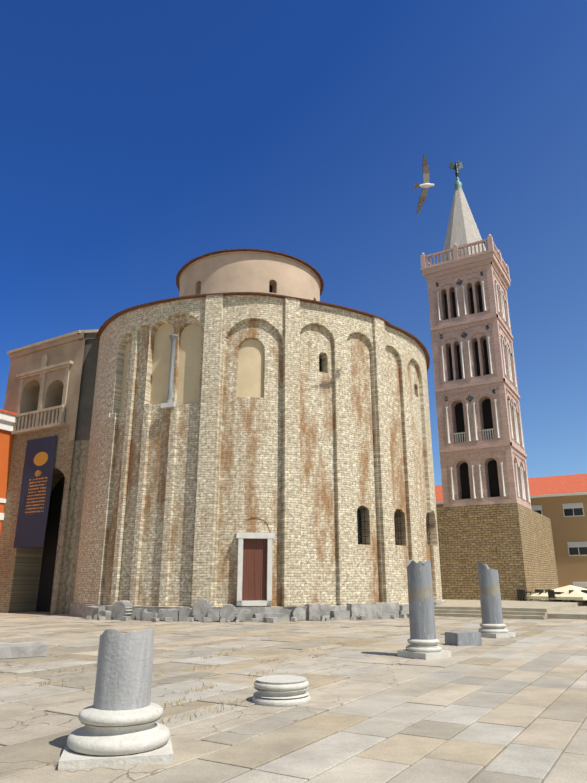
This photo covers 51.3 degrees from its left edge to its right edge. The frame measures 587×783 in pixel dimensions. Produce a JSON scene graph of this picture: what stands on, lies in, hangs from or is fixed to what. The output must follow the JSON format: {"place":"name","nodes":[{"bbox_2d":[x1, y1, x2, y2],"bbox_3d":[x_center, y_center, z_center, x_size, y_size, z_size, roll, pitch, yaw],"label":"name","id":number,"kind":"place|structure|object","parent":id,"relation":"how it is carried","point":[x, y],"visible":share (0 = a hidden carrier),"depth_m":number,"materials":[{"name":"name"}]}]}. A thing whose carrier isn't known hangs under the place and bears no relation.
{"place":"outdoors","nodes":[
{"label":"outdoors","id":0,"kind":"place"},
{"bbox_2d":[103,362,112,419],"bbox_3d":[-9.030,-0.050,30.381,0.730,2.924,0.765,0,-17,-1],"label":"church colonnette","id":1,"kind":"object","parent":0,"point":[107,415],"visible":0.21,"depth_m":29.82,"materials":[{"name":"white stone"}]},
{"bbox_2d":[0,611,586,782],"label":"paved plaza","id":2,"kind":"structure","parent":0,"point":[376,709],"depth_m":8.06,"materials":[{"name":"stone"}]},
{"bbox_2d":[0,642,47,658],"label":"flat stone","id":3,"kind":"object","parent":2,"relation":"on","point":[37,649],"visible":1,"depth_m":12.94,"materials":[{"name":"stone"}]},
{"bbox_2d":[0,332,84,614],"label":"adjoining building","id":4,"kind":"structure","parent":2,"relation":"on","point":[26,578],"depth_m":33.44,"materials":[{"name":"stone"}]},
{"bbox_2d":[13,435,56,547],"bbox_3d":[-13.791,5.332,32.632,2.502,5.820,0.057,-10,-20,30],"label":"banner","id":5,"kind":"object","parent":4,"relation":"attached to","point":[34,500],"visible":1,"depth_m":32.58,"materials":[{"name":"fabric"}]},
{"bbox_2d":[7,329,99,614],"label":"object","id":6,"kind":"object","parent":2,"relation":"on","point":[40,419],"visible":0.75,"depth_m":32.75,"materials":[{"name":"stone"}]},
{"bbox_2d":[58,627,173,770],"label":"broken column","id":7,"kind":"structure","parent":2,"relation":"on","point":[121,715],"depth_m":5.61,"materials":[{"name":"white stone"}]},
{"bbox_2d":[39,641,340,723],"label":"dry grass tufts","id":8,"kind":"object","parent":2,"relation":"on","point":[166,703],"visible":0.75,"depth_m":9.46,"materials":[{"name":"brown"}]},
{"bbox_2d":[69,294,444,620],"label":"church walls","id":9,"kind":"structure","parent":2,"relation":"on","point":[301,430],"depth_m":28.08,"materials":[{"name":"beige stone"}]},
{"bbox_2d":[160,334,177,408],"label":"column","id":10,"kind":"structure","parent":9,"relation":"attached to","point":[169,403],"depth_m":28.43,"materials":[{"name":"white stone"}]},
{"bbox_2d":[179,251,320,300],"bbox_3d":[-2.956,-4.858,41.178,9.619,4.800,9.618,0,-17,-1],"label":"upper drum","id":11,"kind":"object","parent":9,"relation":"on","point":[247,271],"visible":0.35,"depth_m":37.43,"materials":[{"name":"paint"}]},
{"bbox_2d":[176,248,323,294],"bbox_3d":[-2.956,-8.401,42.279,10.060,2.640,10.060,0,-17,-1],"label":"roof rim","id":12,"kind":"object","parent":11,"relation":"on","point":[313,269],"depth_m":38.27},
{"bbox_2d":[236,532,274,605],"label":"church door","id":13,"kind":"structure","parent":9,"relation":"in","point":[254,587],"depth_m":25.38,"materials":[{"name":"brown wood"}]},
{"bbox_2d":[96,292,429,370],"bbox_3d":[-1.931,-3.453,37.415,21.360,2.920,17.314,0,-17,-1],"label":"roof eave","id":14,"kind":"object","parent":9,"relation":"on","point":[122,312],"depth_m":30.20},
{"bbox_2d":[357,507,431,545],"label":"window grilles","id":15,"kind":"object","parent":9,"relation":"in","point":[397,523],"visible":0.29,"depth_m":29.71,"materials":[{"name":"black metal"}]},
{"bbox_2d":[82,599,440,622],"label":"foundation stones","id":16,"kind":"object","parent":2,"relation":"on","point":[203,610],"visible":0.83,"depth_m":25.21,"materials":[{"name":"grey stone"}]},
{"bbox_2d":[252,675,310,706],"bbox_3d":[-0.162,4.034,8.229,0.790,0.302,0.790,0,-17,-1],"label":"column base","id":17,"kind":"object","parent":2,"relation":"on","point":[281,690],"visible":0.9,"depth_m":7.97,"materials":[{"name":"white stone"}]},
{"bbox_2d":[397,559,450,659],"bbox_3d":[2.782,4.687,13.299,0.800,2.003,0.800,12,-21,-35],"label":"column stump","id":18,"kind":"object","parent":2,"relation":"on","point":[422,641],"visible":1,"depth_m":13.05,"materials":[{"name":"grey stone"}]},
{"bbox_2d":[445,631,481,645],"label":"broken stone between columns","id":19,"kind":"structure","parent":2,"relation":"on","point":[462,638],"depth_m":15.31,"materials":[{"name":"grey stone"}]},
{"bbox_2d":[477,562,515,637],"bbox_3d":[5.827,6.129,18.079,0.860,2.091,0.860,11,-21,-32],"label":"column stump","id":20,"kind":"object","parent":2,"relation":"on","point":[492,625],"visible":1,"depth_m":17.82,"materials":[{"name":"grey stone"}]},
{"bbox_2d":[0,0,586,485],"label":"sky","id":21,"kind":"structure","parent":0,"point":[140,140],"materials":[{"name":"blue"}]},
{"bbox_2d":[414,155,433,214],"bbox_3d":[6.067,-9.510,28.188,1.292,2.652,0.275,-14,29,-30],"label":"seagull","id":22,"kind":"object","parent":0,"point":[425,185],"visible":1,"depth_m":28.10,"materials":[{"name":"grey"}]},
{"bbox_2d":[434,599,586,619],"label":"stone steps","id":23,"kind":"structure","parent":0,"point":[535,609],"depth_m":28.25,"materials":[{"name":"stone"}]},
{"bbox_2d":[436,503,558,600],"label":"tower base","id":24,"kind":"object","parent":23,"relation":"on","point":[512,544],"visible":0.45,"depth_m":40.67,"materials":[{"name":"brown brick"}]},
{"bbox_2d":[427,262,516,506],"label":"bell tower front","id":25,"kind":"object","parent":24,"relation":"on","point":[489,455],"visible":0.96,"depth_m":43.80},
{"bbox_2d":[420,176,510,287],"bbox_3d":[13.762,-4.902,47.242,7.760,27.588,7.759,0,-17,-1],"label":"spire","id":26,"kind":"structure","parent":25,"relation":"on","point":[464,246],"depth_m":47.63,"materials":[{"name":"white stone"}]},
{"bbox_2d":[449,160,462,176],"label":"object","id":27,"kind":"structure","parent":26,"relation":"on","point":[456,167],"depth_m":51.66,"materials":[{"name":"green metal"}]},
{"bbox_2d":[436,271,516,405],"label":"tower inlays","id":28,"kind":"object","parent":25,"relation":"attached to","point":[469,398],"visible":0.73,"depth_m":44.84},
{"bbox_2d":[436,281,530,502],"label":"window columns","id":29,"kind":"structure","parent":25,"relation":"attached to","point":[514,413],"depth_m":43.45,"materials":[{"name":"white stone"}]},
{"bbox_2d":[491,262,531,509],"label":"bell tower side","id":30,"kind":"object","parent":24,"relation":"on","point":[519,455],"visible":0.56,"depth_m":44.64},
{"bbox_2d":[435,473,586,588],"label":"building","id":31,"kind":"structure","parent":23,"relation":"on","point":[560,502],"depth_m":53.55,"materials":[{"name":"paint"}]},
{"bbox_2d":[516,585,586,604],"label":"cafe umbrellas","id":32,"kind":"object","parent":23,"relation":"on","point":[568,593],"visible":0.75,"depth_m":36.33,"materials":[{"name":"beige fabric"}]},
{"label":"ground","id":33,"kind":"structure","parent":0,"visible":0},
{"bbox_2d":[0,409,18,533],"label":"orange building","id":34,"kind":"structure","parent":33,"relation":"on","point":[7,420],"depth_m":34.31,"materials":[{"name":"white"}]}
]}

